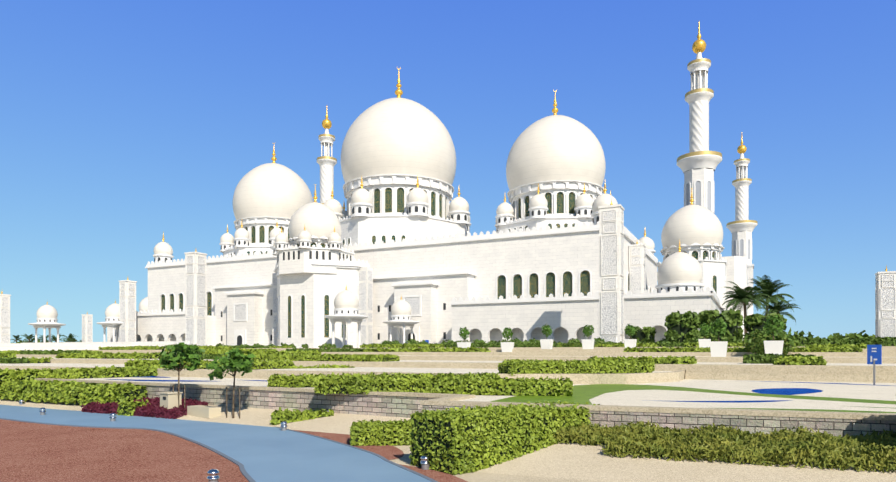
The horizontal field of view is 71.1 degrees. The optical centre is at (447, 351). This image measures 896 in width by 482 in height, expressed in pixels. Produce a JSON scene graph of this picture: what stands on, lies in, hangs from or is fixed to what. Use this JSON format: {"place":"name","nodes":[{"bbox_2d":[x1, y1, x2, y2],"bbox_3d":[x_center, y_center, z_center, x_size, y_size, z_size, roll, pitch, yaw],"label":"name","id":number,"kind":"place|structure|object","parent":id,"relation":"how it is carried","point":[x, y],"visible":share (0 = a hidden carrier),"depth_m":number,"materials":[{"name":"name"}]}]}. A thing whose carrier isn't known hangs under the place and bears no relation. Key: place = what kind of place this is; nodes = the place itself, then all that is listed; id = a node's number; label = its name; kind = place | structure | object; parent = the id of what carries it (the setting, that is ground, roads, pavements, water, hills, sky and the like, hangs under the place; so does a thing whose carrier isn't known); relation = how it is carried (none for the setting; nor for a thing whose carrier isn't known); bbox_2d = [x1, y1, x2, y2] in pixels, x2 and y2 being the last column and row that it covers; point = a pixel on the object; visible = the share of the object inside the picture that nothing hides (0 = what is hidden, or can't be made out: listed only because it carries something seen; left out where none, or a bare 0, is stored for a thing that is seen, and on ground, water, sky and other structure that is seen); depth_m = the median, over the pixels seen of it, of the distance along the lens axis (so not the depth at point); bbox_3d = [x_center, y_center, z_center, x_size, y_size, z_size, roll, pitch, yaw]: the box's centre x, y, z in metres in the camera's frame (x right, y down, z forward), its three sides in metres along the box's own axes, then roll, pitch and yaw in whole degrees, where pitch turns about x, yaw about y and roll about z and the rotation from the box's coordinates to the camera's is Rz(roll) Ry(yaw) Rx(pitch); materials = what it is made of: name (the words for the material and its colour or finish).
{"place":"outdoors","nodes":[
{"label":"outdoors","id":0,"kind":"place"},
{"bbox_2d":[0,405,430,481],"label":"blue path","id":1,"kind":"structure","parent":0,"point":[266,454],"depth_m":18.54,"materials":[{"name":"blue concrete"}]},
{"bbox_2d":[19,399,429,481],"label":"ground lights","id":2,"kind":"object","parent":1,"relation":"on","point":[212,474],"visible":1,"depth_m":15.17},
{"bbox_2d":[15,297,784,418],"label":"tree","id":3,"kind":"object","parent":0,"point":[236,360],"depth_m":27.08,"materials":[{"name":"green plant"}]},
{"bbox_2d":[10,275,800,342],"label":"palm fronds","id":4,"kind":"object","parent":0,"point":[746,295],"visible":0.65,"depth_m":125.66,"materials":[{"name":"green plant"}]},
{"bbox_2d":[107,168,752,347],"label":"mosque walls","id":5,"kind":"structure","parent":0,"point":[489,261],"depth_m":140.50,"materials":[{"name":"white stone"}]},
{"bbox_2d":[235,271,418,345],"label":"wall panels","id":6,"kind":"object","parent":5,"relation":"attached to","point":[240,310],"visible":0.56,"depth_m":143.04,"materials":[{"name":"white stone"}]},
{"bbox_2d":[154,206,700,345],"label":"small windows","id":7,"kind":"structure","parent":5,"relation":"in","point":[239,339],"depth_m":145.35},
{"bbox_2d":[139,98,722,311],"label":"domes","id":8,"kind":"structure","parent":5,"relation":"on","point":[398,136],"depth_m":165.74,"materials":[{"name":"white stone"}]},
{"bbox_2d":[162,21,746,251],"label":"finials","id":9,"kind":"object","parent":8,"relation":"on","point":[699,45],"visible":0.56,"depth_m":189.12,"materials":[{"name":"gold metal"}]},
{"bbox_2d":[161,188,715,337],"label":"arched windows","id":10,"kind":"structure","parent":5,"relation":"in","point":[567,283],"depth_m":143.12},
{"bbox_2d":[0,399,895,481],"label":"sandy ground","id":11,"kind":"structure","parent":0,"point":[575,460],"depth_m":14.75,"materials":[{"name":"beige sand"}]},
{"bbox_2d":[81,396,208,418],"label":"purple plants","id":12,"kind":"object","parent":11,"relation":"on","point":[153,408],"visible":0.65,"depth_m":27.90,"materials":[{"name":"purple plant"}]},
{"bbox_2d":[159,391,220,417],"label":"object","id":13,"kind":"object","parent":11,"relation":"on","point":[171,401],"visible":0.79,"depth_m":26.69,"materials":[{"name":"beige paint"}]},
{"bbox_2d":[553,420,895,473],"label":"hedge","id":14,"kind":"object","parent":11,"relation":"on","point":[825,449],"depth_m":14.89,"materials":[{"name":"green plant"}]},
{"bbox_2d":[0,0,895,342],"label":"sky","id":15,"kind":"structure","parent":0,"point":[124,124],"materials":[{"name":"blue"}]},
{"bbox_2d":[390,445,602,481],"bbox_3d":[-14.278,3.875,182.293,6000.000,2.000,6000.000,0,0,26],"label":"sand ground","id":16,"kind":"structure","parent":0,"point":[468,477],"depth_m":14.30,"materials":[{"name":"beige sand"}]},
{"bbox_2d":[0,341,188,350],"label":"white garden wall","id":17,"kind":"structure","parent":16,"relation":"on","point":[49,346],"depth_m":124.04,"materials":[{"name":"stone"}]},
{"bbox_2d":[0,410,437,481],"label":"path kerb","id":18,"kind":"structure","parent":16,"relation":"on","point":[247,476],"depth_m":18.67,"materials":[{"name":"blue"}]},
{"bbox_2d":[0,419,467,481],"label":"red gravel beds","id":19,"kind":"object","parent":16,"relation":"on","point":[32,452],"visible":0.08,"depth_m":17.09,"materials":[{"name":"red gravel"}]},
{"bbox_2d":[17,308,874,347],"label":"hedges","id":20,"kind":"object","parent":16,"relation":"on","point":[729,315],"visible":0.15,"depth_m":96.47,"materials":[{"name":"green plant"}]},
{"bbox_2d":[0,346,895,401],"bbox_3d":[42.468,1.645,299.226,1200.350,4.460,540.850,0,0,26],"label":"gravel terraces","id":21,"kind":"object","parent":16,"relation":"on","point":[847,370],"visible":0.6,"depth_m":36.79,"materials":[{"name":"beige gravel"},{"name":"beige stone"}]},
{"bbox_2d":[28,308,419,347],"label":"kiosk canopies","id":22,"kind":"object","parent":21,"relation":"on","point":[345,314],"visible":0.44,"depth_m":131.69,"materials":[{"name":"white stone"}]},
{"bbox_2d":[33,319,413,327],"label":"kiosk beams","id":23,"kind":"structure","parent":22,"relation":"attached to","point":[360,320],"depth_m":131.74,"materials":[{"name":"white stone"}]},
{"bbox_2d":[39,310,408,321],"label":"dark kiosk slots","id":24,"kind":"object","parent":22,"relation":"attached to","point":[336,312],"visible":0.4,"depth_m":132.46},
{"bbox_2d":[37,290,411,317],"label":"pavilion domes","id":25,"kind":"structure","parent":22,"relation":"on","point":[346,299],"depth_m":131.59,"materials":[{"name":"white stone"}]},
{"bbox_2d":[0,204,895,344],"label":"wall towers","id":26,"kind":"structure","parent":21,"relation":"on","point":[618,221],"depth_m":135.79,"materials":[{"name":"white stone"}]},
{"bbox_2d":[1,198,887,313],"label":"gold tips","id":27,"kind":"object","parent":26,"relation":"on","point":[886,269],"visible":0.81,"depth_m":133.15,"materials":[{"name":"orange"}]},
{"bbox_2d":[1,210,894,345],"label":"carved lattice panels","id":28,"kind":"object","parent":26,"relation":"attached to","point":[609,300],"visible":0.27,"depth_m":121.72,"materials":[{"name":"white stone"}]},
{"bbox_2d":[110,376,895,413],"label":"garden pattern beds","id":29,"kind":"object","parent":21,"relation":"on","point":[787,399],"visible":0.62,"depth_m":21.05,"materials":[{"name":"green plant"}]},
{"bbox_2d":[457,339,783,356],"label":"planters","id":30,"kind":"object","parent":21,"relation":"on","point":[718,348],"visible":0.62,"depth_m":77.11,"materials":[{"name":"white"}]},
{"bbox_2d":[741,327,797,354],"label":"shrubs","id":31,"kind":"object","parent":21,"relation":"on","point":[754,343],"visible":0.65,"depth_m":55.62,"materials":[{"name":"green plant"}]},
{"bbox_2d":[873,360,874,384],"bbox_3d":[20.619,1.025,30.331,0.094,1.200,0.094,0,0,26],"label":"parking sign post","id":32,"kind":"object","parent":21,"relation":"on","point":[873,372],"visible":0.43,"depth_m":30.31,"materials":[{"name":"grey metal"}]},
{"bbox_2d":[867,345,881,363],"bbox_3d":[20.619,0.150,30.331,0.600,0.950,0.040,0,0,53],"label":"sign","id":33,"kind":"object","parent":32,"relation":"attached to","point":[877,355],"visible":0.93,"depth_m":30.28,"materials":[{"name":"blue metal"}]},
{"bbox_2d":[0,313,895,474],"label":"hedges","id":34,"kind":"object","parent":16,"relation":"on","point":[679,328],"visible":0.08,"depth_m":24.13,"materials":[{"name":"green plant"}]},
{"bbox_2d":[34,378,895,438],"bbox_3d":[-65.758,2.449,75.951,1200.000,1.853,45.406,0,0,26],"label":"stone retaining wall","id":35,"kind":"structure","parent":16,"relation":"on","point":[408,404],"depth_m":18.69,"materials":[{"name":"beige stone"}]},
{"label":"plaza paving","id":36,"kind":"structure","parent":0,"visible":0},
{"bbox_2d":[136,52,757,345],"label":"cornices","id":37,"kind":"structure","parent":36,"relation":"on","point":[382,183],"depth_m":155.52,"materials":[{"name":"white stone"}]},
{"bbox_2d":[320,165,333,202],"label":"minaret shaft","id":38,"kind":"object","parent":37,"relation":"attached to","point":[326,179],"visible":0.69,"depth_m":269.30,"materials":[{"name":"stone"}]},
{"bbox_2d":[317,58,757,224],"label":"balconies","id":39,"kind":"structure","parent":37,"relation":"on","point":[681,156],"depth_m":200.81,"materials":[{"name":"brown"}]},
{"bbox_2d":[689,100,708,152],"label":"minaret shaft","id":40,"kind":"object","parent":37,"relation":"attached to","point":[699,125],"visible":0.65,"depth_m":200.23,"materials":[{"name":"stone"}]},
{"bbox_2d":[686,181,749,258],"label":"minaret niches","id":41,"kind":"object","parent":37,"relation":"on","point":[698,192],"visible":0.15,"depth_m":198.94,"materials":[{"name":"grey stone"}]},
{"bbox_2d":[735,186,748,220],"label":"minaret shaft","id":42,"kind":"object","parent":37,"relation":"attached to","point":[741,202],"visible":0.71,"depth_m":303.46,"materials":[{"name":"stone"}]},
{"bbox_2d":[380,336,765,343],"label":"flower shrubs","id":43,"kind":"object","parent":36,"relation":"on","point":[516,340],"visible":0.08,"depth_m":107.35,"materials":[{"name":"plant"}]}
]}

